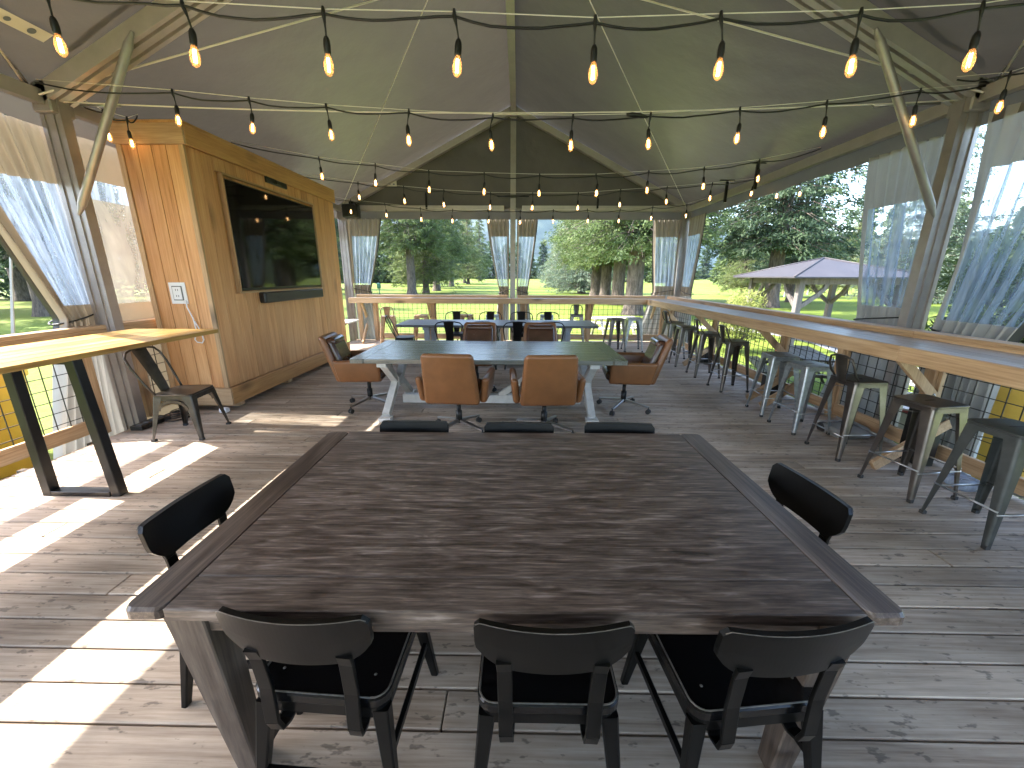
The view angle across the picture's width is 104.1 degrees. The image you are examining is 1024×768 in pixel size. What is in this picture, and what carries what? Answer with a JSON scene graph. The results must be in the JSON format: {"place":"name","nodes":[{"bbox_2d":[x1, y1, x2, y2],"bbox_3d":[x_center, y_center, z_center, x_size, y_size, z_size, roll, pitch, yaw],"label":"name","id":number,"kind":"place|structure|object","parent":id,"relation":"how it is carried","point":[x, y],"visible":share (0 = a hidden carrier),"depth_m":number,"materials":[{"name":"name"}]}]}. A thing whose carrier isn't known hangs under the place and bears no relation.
{"place":"outdoors","nodes":[
{"label":"outdoors","id":0,"kind":"place"},
{"bbox_2d":[0,278,1023,499],"bbox_3d":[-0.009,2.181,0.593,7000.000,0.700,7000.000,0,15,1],"label":"lawn","id":1,"kind":"structure","parent":0,"point":[702,289],"depth_m":26.81,"materials":[{"name":"green plant"}]},
{"bbox_2d":[8,208,14,333],"bbox_3d":[-6.188,-0.579,4.940,0.757,3.010,0.026,-3,15,-10],"label":"guy strap","id":2,"kind":"object","parent":1,"relation":"on","point":[12,315],"visible":0.14,"depth_m":4.84,"materials":[{"name":"grey fabric"}]},
{"bbox_2d":[0,369,32,479],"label":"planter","id":3,"kind":"object","parent":1,"relation":"on","point":[9,470],"visible":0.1,"depth_m":4.55,"materials":[{"name":"yellow plastic"}]},
{"bbox_2d":[3,235,41,301],"bbox_3d":[-41.484,-18.091,31.054,10.690,23.437,11.116,0,15,-1],"label":"conifer tree","id":4,"kind":"object","parent":1,"relation":"on","point":[21,291],"depth_m":33.36,"materials":[{"name":"green plant"}]},
{"bbox_2d":[0,251,57,298],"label":"woodland understory","id":5,"kind":"object","parent":1,"relation":"on","point":[5,284],"visible":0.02,"depth_m":35.92,"materials":[{"name":"green plant"}]},
{"bbox_2d":[0,114,118,316],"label":"conifer tree","id":6,"kind":"object","parent":1,"relation":"on","point":[39,309],"visible":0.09,"depth_m":21.02,"materials":[{"name":"green plant"}]},
{"bbox_2d":[374,222,402,282],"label":"conifer tree","id":7,"kind":"object","parent":1,"relation":"on","point":[382,277],"visible":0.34,"depth_m":106.21,"materials":[{"name":"green plant"}]},
{"bbox_2d":[359,219,455,294],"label":"conifer tree","id":8,"kind":"object","parent":1,"relation":"on","point":[408,241],"visible":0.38,"depth_m":43.73,"materials":[{"name":"green plant"}]},
{"bbox_2d":[381,219,467,293],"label":"conifer tree","id":9,"kind":"object","parent":1,"relation":"on","point":[428,272],"visible":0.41,"depth_m":50.15,"materials":[{"name":"green plant"}]},
{"bbox_2d":[397,219,469,290],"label":"conifer tree","id":10,"kind":"object","parent":1,"relation":"on","point":[453,251],"visible":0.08,"depth_m":58.69,"materials":[{"name":"green plant"}]},
{"bbox_2d":[449,219,475,285],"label":"conifer tree","id":11,"kind":"object","parent":1,"relation":"on","point":[461,228],"visible":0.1,"depth_m":85.49,"materials":[{"name":"green plant"}]},
{"bbox_2d":[453,219,486,283],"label":"conifer tree","id":12,"kind":"object","parent":1,"relation":"on","point":[475,271],"visible":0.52,"depth_m":102.00,"materials":[{"name":"green plant"}]},
{"bbox_2d":[472,220,493,280],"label":"conifer tree","id":13,"kind":"object","parent":1,"relation":"on","point":[478,231],"visible":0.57,"depth_m":150.57,"materials":[{"name":"green plant"}]},
{"bbox_2d":[0,339,1023,767],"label":"deck","id":14,"kind":"structure","parent":1,"relation":"on","point":[88,673],"depth_m":2.00,"materials":[{"name":"brown wood"}]},
{"bbox_2d":[0,318,171,467],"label":"deck railing","id":15,"kind":"object","parent":14,"relation":"on","point":[14,453],"visible":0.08,"depth_m":3.95,"materials":[{"name":"brown wood"}]},
{"bbox_2d":[0,329,218,496],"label":"table","id":16,"kind":"object","parent":14,"relation":"on","point":[70,353],"visible":1,"depth_m":3.00,"materials":[{"name":"brown wood"}]},
{"bbox_2d":[130,415,170,430],"bbox_3d":[-4.109,0.436,4.550,0.140,0.054,0.380,0,15,1],"label":"power strip","id":17,"kind":"object","parent":14,"relation":"on","point":[144,425],"visible":0.84,"depth_m":4.45,"materials":[{"name":"black plastic"}]},
{"bbox_2d":[123,346,230,441],"bbox_3d":[-3.519,0.071,4.217,0.617,0.942,0.500,-1,15,-5],"label":"metal chair","id":18,"kind":"object","parent":14,"relation":"on","point":[184,398],"visible":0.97,"depth_m":4.12,"materials":[{"name":"grey metal"}]},
{"bbox_2d":[136,474,302,714],"bbox_3d":[-1.075,0.843,1.698,0.539,0.800,0.480,1,15,3],"label":"dining chair","id":19,"kind":"object","parent":14,"relation":"on","point":[167,532],"visible":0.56,"depth_m":1.58,"materials":[{"name":"black wood"}]},
{"bbox_2d":[110,119,349,405],"bbox_3d":[-3.855,-1.703,6.374,0.780,3.230,3.630,0,15,1],"label":"tv cabinet","id":20,"kind":"object","parent":14,"relation":"on","point":[174,173],"visible":0.86,"depth_m":4.87,"materials":[{"name":"brown wood"}]},
{"bbox_2d":[168,282,188,303],"bbox_3d":[-3.917,-1.065,4.685,0.195,0.245,0.024,0,15,1],"label":"wall outlet","id":21,"kind":"object","parent":20,"relation":"attached to","point":[178,292],"depth_m":4.68,"materials":[{"name":"white plastic"}]},
{"bbox_2d":[223,178,320,290],"bbox_3d":[-3.519,-2.144,6.077,0.044,1.340,2.170,0,15,1],"label":"television","id":22,"kind":"object","parent":20,"relation":"attached to","point":[275,241],"visible":1,"depth_m":5.81,"materials":[{"name":"black glass"}]},
{"bbox_2d":[259,288,323,302],"bbox_3d":[-3.461,-1.424,6.386,0.093,0.150,1.720,0,15,1],"label":"soundbar","id":23,"kind":"object","parent":20,"relation":"attached to","point":[276,296],"visible":1,"depth_m":6.14,"materials":[{"name":"black plastic"}]},
{"bbox_2d":[215,606,438,767],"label":"dining chair","id":24,"kind":"object","parent":14,"relation":"on","point":[351,668],"visible":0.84,"depth_m":1.20,"materials":[{"name":"black wood"}]},
{"bbox_2d":[318,332,392,413],"bbox_3d":[-1.927,-0.169,5.107,0.805,0.948,0.747,-1,15,-5],"label":"swivel armchair","id":25,"kind":"object","parent":14,"relation":"on","point":[338,353],"visible":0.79,"depth_m":4.79,"materials":[{"name":"beige leather"}]},
{"bbox_2d":[380,306,397,342],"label":"bar stool","id":26,"kind":"object","parent":14,"relation":"on","point":[383,320],"visible":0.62,"depth_m":9.10,"materials":[{"name":"wood"}]},
{"bbox_2d":[380,420,448,431],"bbox_3d":[-0.602,0.676,2.320,0.480,0.800,0.539,0,15,1],"label":"dining chair","id":27,"kind":"object","parent":14,"relation":"on","point":[412,426],"visible":0.25,"depth_m":2.46,"materials":[{"name":"black wood"}]},
{"bbox_2d":[415,353,494,432],"bbox_3d":[-0.586,0.079,4.216,0.747,0.948,0.805,2,15,5],"label":"swivel armchair","id":28,"kind":"object","parent":14,"relation":"on","point":[446,379],"visible":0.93,"depth_m":3.90,"materials":[{"name":"beige leather"}]},
{"bbox_2d":[463,322,496,391],"bbox_3d":[-0.526,-0.418,6.043,0.747,0.948,0.805,1,15,4],"label":"swivel armchair","id":29,"kind":"object","parent":14,"relation":"on","point":[479,331],"visible":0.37,"depth_m":6.16,"materials":[{"name":"beige leather"}]},
{"bbox_2d":[349,340,627,422],"bbox_3d":[-0.256,-0.071,5.136,3.080,0.760,1.340,0,15,1],"label":"trestle table","id":30,"kind":"object","parent":14,"relation":"on","point":[402,354],"visible":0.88,"depth_m":4.92,"materials":[{"name":"grey wood"}]},
{"bbox_2d":[395,319,598,341],"bbox_3d":[-0.278,-0.853,8.012,3.800,0.760,1.000,0,15,1],"label":"trestle table","id":31,"kind":"object","parent":14,"relation":"on","point":[426,325],"visible":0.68,"depth_m":7.70,"materials":[{"name":"wood"}]},
{"bbox_2d":[348,294,670,343],"bbox_3d":[-0.067,-1.622,10.075,7.950,1.179,0.788,0,15,1],"label":"bar counter","id":32,"kind":"object","parent":14,"relation":"on","point":[361,299],"visible":0.9,"depth_m":9.84,"materials":[{"name":"brown wood"}]},
{"bbox_2d":[357,303,664,341],"bbox_3d":[-0.023,-1.645,10.352,7.920,1.065,0.090,0,15,1],"label":"deck railing","id":33,"kind":"object","parent":14,"relation":"on","point":[588,335],"visible":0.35,"depth_m":10.35,"materials":[{"name":"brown wood"}]},
{"bbox_2d":[0,0,1023,441],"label":"frame tent","id":34,"kind":"object","parent":14,"relation":"on","point":[394,66],"visible":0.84,"depth_m":5.00,"materials":[{"name":"fabric"}]},
{"bbox_2d":[0,8,52,41],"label":"fabric label","id":35,"kind":"object","parent":34,"relation":"attached to","point":[22,25],"visible":1,"depth_m":3.16,"materials":[{"name":"fabric"}]},
{"bbox_2d":[0,113,123,458],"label":"tent curtain","id":36,"kind":"object","parent":34,"relation":"hanging from","point":[24,152],"visible":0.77,"depth_m":3.86,"materials":[{"name":"beige fabric"}]},
{"bbox_2d":[0,174,89,305],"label":"clear window","id":37,"kind":"structure","parent":36,"relation":"in","point":[70,287],"depth_m":3.88,"materials":[{"name":"blue plastic"}]},
{"bbox_2d":[45,136,178,419],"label":"tent wall panel","id":38,"kind":"structure","parent":34,"relation":"hanging from","point":[119,238],"depth_m":4.62,"materials":[{"name":"beige fabric"}]},
{"bbox_2d":[92,199,150,303],"bbox_3d":[-4.502,-1.826,5.807,0.050,1.105,3.180,0,15,1],"label":"dusty window","id":39,"kind":"structure","parent":38,"relation":"in","point":[115,222],"depth_m":4.64,"materials":[{"name":"beige plastic"}]},
{"bbox_2d":[341,201,360,218],"bbox_3d":[-3.829,-4.166,9.567,0.360,0.370,0.375,0,15,1],"label":"loudspeaker","id":40,"kind":"object","parent":34,"relation":"attached to","point":[355,211],"visible":0.99,"depth_m":9.41,"materials":[{"name":"black plastic"}]},
{"bbox_2d":[347,218,384,338],"bbox_3d":[-3.724,-2.591,10.428,0.888,3.220,0.216,0,15,1],"label":"tent curtain","id":41,"kind":"object","parent":34,"relation":"hanging from","point":[361,229],"visible":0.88,"depth_m":10.21,"materials":[{"name":"beige fabric"}]},
{"bbox_2d":[352,236,376,284],"bbox_3d":[-3.751,-3.160,10.251,0.659,1.193,0.085,0,15,1],"label":"clear window","id":42,"kind":"structure","parent":41,"relation":"in","point":[359,251],"depth_m":10.22,"materials":[{"name":"blue plastic"}]},
{"bbox_2d":[487,219,509,339],"bbox_3d":[-0.341,-2.564,10.381,0.598,3.220,0.183,0,15,1],"label":"tent curtain","id":43,"kind":"object","parent":34,"relation":"hanging from","point":[498,228],"visible":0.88,"depth_m":10.17,"materials":[{"name":"beige fabric"}]},
{"bbox_2d":[491,237,507,285],"bbox_3d":[-0.322,-3.122,10.205,0.433,1.213,0.070,0,15,1],"label":"clear window","id":44,"kind":"structure","parent":43,"relation":"in","point":[502,280],"depth_m":10.20,"materials":[{"name":"blue plastic"}]},
{"bbox_2d":[35,79,985,148],"bbox_3d":[-0.080,-2.373,3.517,8.302,0.594,0.097,0,15,1],"label":"string light","id":45,"kind":"object","parent":34,"relation":"hanging from","point":[650,116],"visible":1,"depth_m":3.51,"materials":[{"name":"black plastic"}]},
{"bbox_2d":[335,197,706,222],"bbox_3d":[0.029,-3.756,8.621,8.254,0.602,0.077,0,15,1],"label":"string light","id":46,"kind":"object","parent":34,"relation":"hanging from","point":[587,210],"visible":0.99,"depth_m":8.62,"materials":[{"name":"black plastic"}]},
{"bbox_2d":[231,141,820,195],"bbox_3d":[0.152,-2.917,5.422,7.904,0.701,0.066,0,15,1],"label":"string light","id":47,"kind":"object","parent":34,"relation":"hanging from","point":[539,176],"visible":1,"depth_m":5.43,"materials":[{"name":"black plastic"}]},
{"bbox_2d":[515,219,537,319],"bbox_3d":[0.360,-2.546,10.326,0.557,3.220,0.184,0,15,1],"label":"tent curtain","id":48,"kind":"object","parent":34,"relation":"hanging from","point":[527,229],"visible":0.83,"depth_m":10.14,"materials":[{"name":"beige fabric"}]},
{"bbox_2d":[518,237,533,285],"bbox_3d":[0.354,-3.117,10.195,0.404,1.213,0.064,0,15,1],"label":"clear window","id":49,"kind":"structure","parent":48,"relation":"in","point":[523,265],"depth_m":10.18,"materials":[{"name":"blue plastic"}]},
{"bbox_2d":[298,173,758,209],"bbox_3d":[0.187,-3.312,6.870,8.126,0.620,0.065,0,15,1],"label":"string light","id":50,"kind":"object","parent":34,"relation":"hanging from","point":[532,194],"visible":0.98,"depth_m":6.87,"materials":[{"name":"black plastic"}]},
{"bbox_2d":[46,0,1023,79],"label":"string light","id":51,"kind":"object","parent":34,"relation":"hanging from","point":[853,51],"visible":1,"depth_m":2.00,"materials":[{"name":"black plastic"}]},
{"bbox_2d":[634,219,680,340],"bbox_3d":[3.738,-2.525,10.304,1.017,3.220,0.215,0,15,1],"label":"tent curtain","id":52,"kind":"object","parent":34,"relation":"hanging from","point":[663,229],"visible":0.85,"depth_m":10.16,"materials":[{"name":"beige fabric"}]},
{"bbox_2d":[655,237,677,285],"bbox_3d":[3.869,-3.097,10.142,0.568,1.193,0.061,0,15,1],"label":"clear window","id":53,"kind":"structure","parent":52,"relation":"in","point":[670,247],"depth_m":10.13,"materials":[{"name":"blue plastic"}]},
{"bbox_2d":[677,213,706,349],"bbox_3d":[4.342,-2.360,9.707,0.215,3.220,1.007,0,15,1],"label":"tent curtain","id":54,"kind":"object","parent":34,"relation":"hanging from","point":[696,229],"visible":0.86,"depth_m":9.61,"materials":[{"name":"beige fabric"}]},
{"bbox_2d":[682,234,699,286],"bbox_3d":[4.313,-2.947,9.597,0.076,1.193,0.717,0,15,1],"label":"clear window","id":55,"kind":"structure","parent":54,"relation":"in","point":[687,274],"depth_m":9.68,"materials":[{"name":"blue plastic"}]},
{"bbox_2d":[814,134,945,418],"bbox_3d":[4.276,-0.920,4.788,0.248,3.420,1.193,0,15,1],"label":"tent curtain","id":56,"kind":"object","parent":34,"relation":"hanging from","point":[891,179],"visible":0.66,"depth_m":4.53,"materials":[{"name":"grey fabric"}]},
{"bbox_2d":[861,199,925,307],"bbox_3d":[4.258,-1.452,4.543,0.087,1.102,0.783,0,15,1],"label":"clear window","id":57,"kind":"structure","parent":56,"relation":"in","point":[916,217],"depth_m":4.47,"materials":[{"name":"blue plastic"}]},
{"bbox_2d":[913,102,1023,475],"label":"tent curtain","id":58,"kind":"object","parent":34,"relation":"hanging from","point":[1003,145],"visible":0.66,"depth_m":3.61,"materials":[{"name":"grey fabric"}]},
{"bbox_2d":[946,164,1023,327],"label":"clear window","id":59,"kind":"structure","parent":58,"relation":"in","point":[975,276],"depth_m":3.59,"materials":[{"name":"blue plastic"}]},
{"bbox_2d":[956,67,1023,111],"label":"string light","id":60,"kind":"object","parent":34,"relation":"hanging from","point":[1003,94],"visible":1,"depth_m":3.19,"materials":[{"name":"black plastic"}]},
{"bbox_2d":[126,432,904,767],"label":"dining table","id":61,"kind":"object","parent":14,"relation":"on","point":[466,530],"visible":0.91,"depth_m":1.35,"materials":[{"name":"brown wood"}]},
{"bbox_2d":[484,422,553,432],"bbox_3d":[0.037,0.684,2.301,0.480,0.800,0.539,0,15,1],"label":"dining chair","id":62,"kind":"object","parent":14,"relation":"on","point":[518,427],"visible":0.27,"depth_m":2.44,"materials":[{"name":"black wood"}]},
{"bbox_2d":[523,322,556,340],"bbox_3d":[0.447,-0.412,6.039,0.747,0.948,0.805,0,15,-1],"label":"swivel armchair","id":63,"kind":"object","parent":14,"relation":"on","point":[540,331],"visible":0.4,"depth_m":6.16,"materials":[{"name":"beige leather"}]},
{"bbox_2d":[509,355,585,432],"bbox_3d":[0.353,0.092,4.184,0.747,0.948,0.805,0,15,-2],"label":"swivel armchair","id":64,"kind":"object","parent":14,"relation":"on","point":[553,380],"visible":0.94,"depth_m":3.86,"materials":[{"name":"beige leather"}]},
{"bbox_2d":[473,618,634,767],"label":"dining chair","id":65,"kind":"object","parent":14,"relation":"on","point":[547,675],"visible":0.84,"depth_m":1.13,"materials":[{"name":"black wood"}]},
{"bbox_2d":[603,317,625,351],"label":"bar stool","id":66,"kind":"object","parent":14,"relation":"on","point":[618,320],"visible":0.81,"depth_m":8.90,"materials":[{"name":"metal"}]},
{"bbox_2d":[584,422,654,433],"bbox_3d":[0.638,0.686,2.302,0.480,0.800,0.539,1,15,3],"label":"dining chair","id":67,"kind":"object","parent":14,"relation":"on","point":[618,427],"visible":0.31,"depth_m":2.44,"materials":[{"name":"black leather"}]},
{"bbox_2d":[620,317,642,351],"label":"bar stool","id":68,"kind":"object","parent":14,"relation":"on","point":[629,320],"visible":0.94,"depth_m":8.98,"materials":[{"name":"metal"}]},
{"bbox_2d":[597,334,673,415],"bbox_3d":[1.515,-0.136,5.039,0.805,0.948,0.747,2,15,7],"label":"swivel armchair","id":69,"kind":"object","parent":14,"relation":"on","point":[645,368],"visible":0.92,"depth_m":4.73,"materials":[{"name":"beige leather"}]},
{"bbox_2d":[661,311,684,359],"bbox_3d":[3.342,-1.032,8.317,0.438,0.978,0.426,-2,15,-7],"label":"bar stool","id":70,"kind":"object","parent":14,"relation":"on","point":[671,326],"visible":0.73,"depth_m":8.20,"materials":[{"name":"brown metal"}]},
{"bbox_2d":[668,325,697,366],"bbox_3d":[3.306,-0.732,7.644,0.426,0.751,0.426,1,15,4],"label":"bar stool","id":71,"kind":"object","parent":14,"relation":"on","point":[681,330],"visible":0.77,"depth_m":7.54,"materials":[{"name":"metal"}]},
{"bbox_2d":[685,318,720,378],"bbox_3d":[3.297,-0.621,6.804,0.438,0.978,0.426,1,15,4],"label":"bar stool","id":72,"kind":"object","parent":14,"relation":"on","point":[710,335],"visible":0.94,"depth_m":6.71,"materials":[{"name":"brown metal"}]},
{"bbox_2d":[706,324,749,392],"bbox_3d":[3.284,-0.398,5.983,0.438,0.978,0.426,0,15,-1],"label":"bar stool","id":73,"kind":"object","parent":14,"relation":"on","point":[732,348],"visible":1,"depth_m":5.88,"materials":[{"name":"grey metal"}]},
{"bbox_2d":[620,616,875,767],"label":"dining chair","id":74,"kind":"object","parent":14,"relation":"on","point":[726,683],"visible":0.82,"depth_m":1.18,"materials":[{"name":"black wood"}]},
{"bbox_2d":[745,352,800,416],"bbox_3d":[3.272,-0.003,4.961,0.426,0.751,0.426,2,15,7],"label":"bar stool","id":75,"kind":"object","parent":14,"relation":"on","point":[778,359],"visible":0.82,"depth_m":4.83,"materials":[{"name":"metal"}]},
{"bbox_2d":[767,361,833,434],"bbox_3d":[3.243,0.138,4.440,0.426,0.751,0.426,-1,15,-3],"label":"bar stool","id":76,"kind":"object","parent":14,"relation":"on","point":[809,370],"visible":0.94,"depth_m":4.29,"materials":[{"name":"metal"}]},
{"bbox_2d":[768,463,853,544],"bbox_3d":[1.061,0.818,1.823,0.539,0.800,0.480,-1,15,-4],"label":"dining chair","id":77,"kind":"object","parent":14,"relation":"on","point":[826,514],"visible":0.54,"depth_m":1.74,"materials":[{"name":"black wood"}]},
{"bbox_2d":[647,296,1023,469],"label":"bar counter","id":78,"kind":"object","parent":14,"relation":"on","point":[910,350],"visible":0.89,"depth_m":3.62,"materials":[{"name":"brown wood"}]},
{"bbox_2d":[816,421,870,438],"bbox_3d":[3.598,0.495,4.336,0.380,0.160,0.338,0,15,1],"label":"drawstring bag","id":79,"kind":"object","parent":14,"relation":"on","point":[835,427],"visible":0.67,"depth_m":4.24,"materials":[{"name":"grey fabric"}]},
{"bbox_2d":[667,310,1023,496],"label":"deck railing","id":80,"kind":"object","parent":14,"relation":"on","point":[970,465],"visible":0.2,"depth_m":4.29,"materials":[{"name":"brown wood"}]},
{"bbox_2d":[804,353,888,461],"bbox_3d":[3.227,0.197,3.793,0.438,0.978,0.426,0,15,-1],"label":"bar stool","id":81,"kind":"object","parent":14,"relation":"on","point":[856,384],"visible":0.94,"depth_m":3.67,"materials":[{"name":"metal"}]},
{"bbox_2d":[857,394,969,503],"bbox_3d":[3.207,0.485,3.162,0.426,0.751,0.426,-2,15,-7],"label":"bar stool","id":82,"kind":"object","parent":14,"relation":"on","point":[928,412],"visible":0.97,"depth_m":3.03,"materials":[{"name":"metal"}]},
{"bbox_2d":[899,393,947,465],"bbox_3d":[3.749,0.401,3.643,0.140,0.666,0.220,0,15,1],"label":"tent weight","id":83,"kind":"object","parent":14,"relation":"on","point":[933,448],"visible":0.21,"depth_m":3.62,"materials":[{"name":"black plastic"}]},
{"bbox_2d":[918,418,1023,549],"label":"bar stool","id":84,"kind":"object","parent":14,"relation":"on","point":[1003,468],"visible":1,"depth_m":2.53,"materials":[{"name":"grey paint"}]},
{"bbox_2d":[538,220,577,288],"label":"conifer tree","id":85,"kind":"object","parent":1,"relation":"on","point":[548,280],"visible":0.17,"depth_m":79.93,"materials":[{"name":"green plant"}]},
{"bbox_2d":[537,220,626,293],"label":"conifer tree","id":86,"kind":"object","parent":1,"relation":"on","point":[580,283],"visible":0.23,"depth_m":52.59,"materials":[{"name":"green plant"}]},
{"bbox_2d":[540,220,645,295],"bbox_3d":[8.467,-18.877,36.670,10.188,22.454,11.355,9,17,28],"label":"conifer tree","id":87,"kind":"object","parent":1,"relation":"on","point":[595,282],"visible":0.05,"depth_m":38.50,"materials":[{"name":"green plant"}]},
{"bbox_2d":[549,220,650,295],"bbox_3d":[8.608,-17.189,34.210,9.262,20.413,10.323,-14,21,-43],"label":"conifer tree","id":88,"kind":"object","parent":1,"relation":"on","point":[605,282],"visible":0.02,"depth_m":35.76,"materials":[{"name":"green plant"}]},
{"bbox_2d":[554,220,666,304],"bbox_3d":[8.560,-16.620,30.207,10.839,21.433,9.725,-5,16,-18],"label":"conifer tree","id":89,"kind":"object","parent":1,"relation":"on","point":[618,282],"visible":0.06,"depth_m":31.84,"materials":[{"name":"green plant"}]},
{"bbox_2d":[549,208,749,315],"bbox_3d":[7.187,-14.195,21.294,9.725,21.433,10.839,-6,16,-21],"label":"conifer tree","id":90,"kind":"object","parent":1,"relation":"on","point":[634,238],"visible":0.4,"depth_m":21.89,"materials":[{"name":"green plant"}]},
{"bbox_2d":[696,246,712,278],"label":"conifer tree","id":91,"kind":"object","parent":1,"relation":"on","point":[704,270],"visible":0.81,"depth_m":284.43,"materials":[{"name":"green plant"}]},
{"bbox_2d":[709,223,739,284],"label":"conifer tree","id":92,"kind":"object","parent":1,"relation":"on","point":[723,263],"visible":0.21,"depth_m":116.40,"materials":[{"name":"green plant"}]},
{"bbox_2d":[702,287,773,349],"bbox_3d":[6.897,-1.960,12.179,2.076,1.998,1.632,0,15,1],"label":"bush","id":93,"kind":"object","parent":1,"relation":"on","point":[749,303],"visible":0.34,"depth_m":12.03,"materials":[{"name":"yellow plant"}]},
{"bbox_2d":[714,212,767,294],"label":"conifer tree","id":94,"kind":"object","parent":1,"relation":"on","point":[742,283],"visible":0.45,"depth_m":47.51,"materials":[{"name":"green plant"}]},
{"bbox_2d":[748,173,846,301],"bbox_3d":[25.527,-15.024,34.903,7.456,15.786,7.611,-1,15,-5],"label":"conifer tree","id":95,"kind":"object","parent":1,"relation":"on","point":[789,260],"visible":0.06,"depth_m":36.13,"materials":[{"name":"green plant"}]},
{"bbox_2d":[705,163,893,307],"bbox_3d":[19.521,-19.047,26.816,13.503,28.008,13.228,-7,17,-25],"label":"conifer tree","id":96,"kind":"object","parent":1,"relation":"on","point":[779,237],"visible":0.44,"depth_m":26.92,"materials":[{"name":"green plant"}]},
{"bbox_2d":[733,257,907,344],"bbox_3d":[10.166,-2.748,13.390,3.866,2.884,3.864,1,15,4],"label":"gazebo","id":97,"kind":"object","parent":1,"relation":"on","point":[831,273],"visible":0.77,"depth_m":12.12,"materials":[{"name":"wood"}]},
{"bbox_2d":[836,188,880,295],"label":"conifer tree","id":98,"kind":"object","parent":1,"relation":"on","point":[858,227],"visible":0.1,"depth_m":47.98,"materials":[{"name":"green plant"}]},
{"bbox_2d":[841,124,1007,304],"bbox_3d":[38.245,-17.858,35.312,11.837,21.481,12.254,-5,16,-18],"label":"conifer tree","id":99,"kind":"object","parent":1,"relation":"on","point":[954,235],"visible":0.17,"depth_m":35.17,"materials":[{"name":"green plant"}]},
{"bbox_2d":[971,385,1023,486],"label":"planter","id":100,"kind":"object","parent":1,"relation":"on","point":[1016,397],"visible":0.02,"depth_m":4.18,"materials":[{"name":"yellow plastic"}]},
{"bbox_2d":[924,228,1023,342],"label":"bamboo plant","id":101,"kind":"object","parent":100,"relation":"in","point":[1000,315],"visible":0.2,"depth_m":4.34,"materials":[{"name":"green plant"}]},
{"bbox_2d":[102,125,1023,238],"label":"sky","id":102,"kind":"structure","parent":0,"point":[1016,174],"materials":[{"name":"white"}]},
{"bbox_2d":[364,219,1011,275],"bbox_3d":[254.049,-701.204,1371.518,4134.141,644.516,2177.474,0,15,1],"label":"mountain","id":103,"kind":"structure","parent":0,"point":[543,226],"depth_m":1098.96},
{"bbox_2d":[749,345,834,382],"bbox_3d":[6.019,-0.306,8.421,1.710,0.765,1.800,6,16,20],"label":"picnic table","id":104,"kind":"object","parent":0,"point":[822,358],"visible":0.38,"depth_m":8.21,"materials":[{"name":"brown wood"}]},
{"bbox_2d":[938,472,979,491],"bbox_3d":[3.664,0.795,3.244,0.213,0.094,0.220,0,15,1],"label":"plastic sack","id":105,"kind":"object","parent":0,"point":[949,479],"visible":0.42,"depth_m":3.20,"materials":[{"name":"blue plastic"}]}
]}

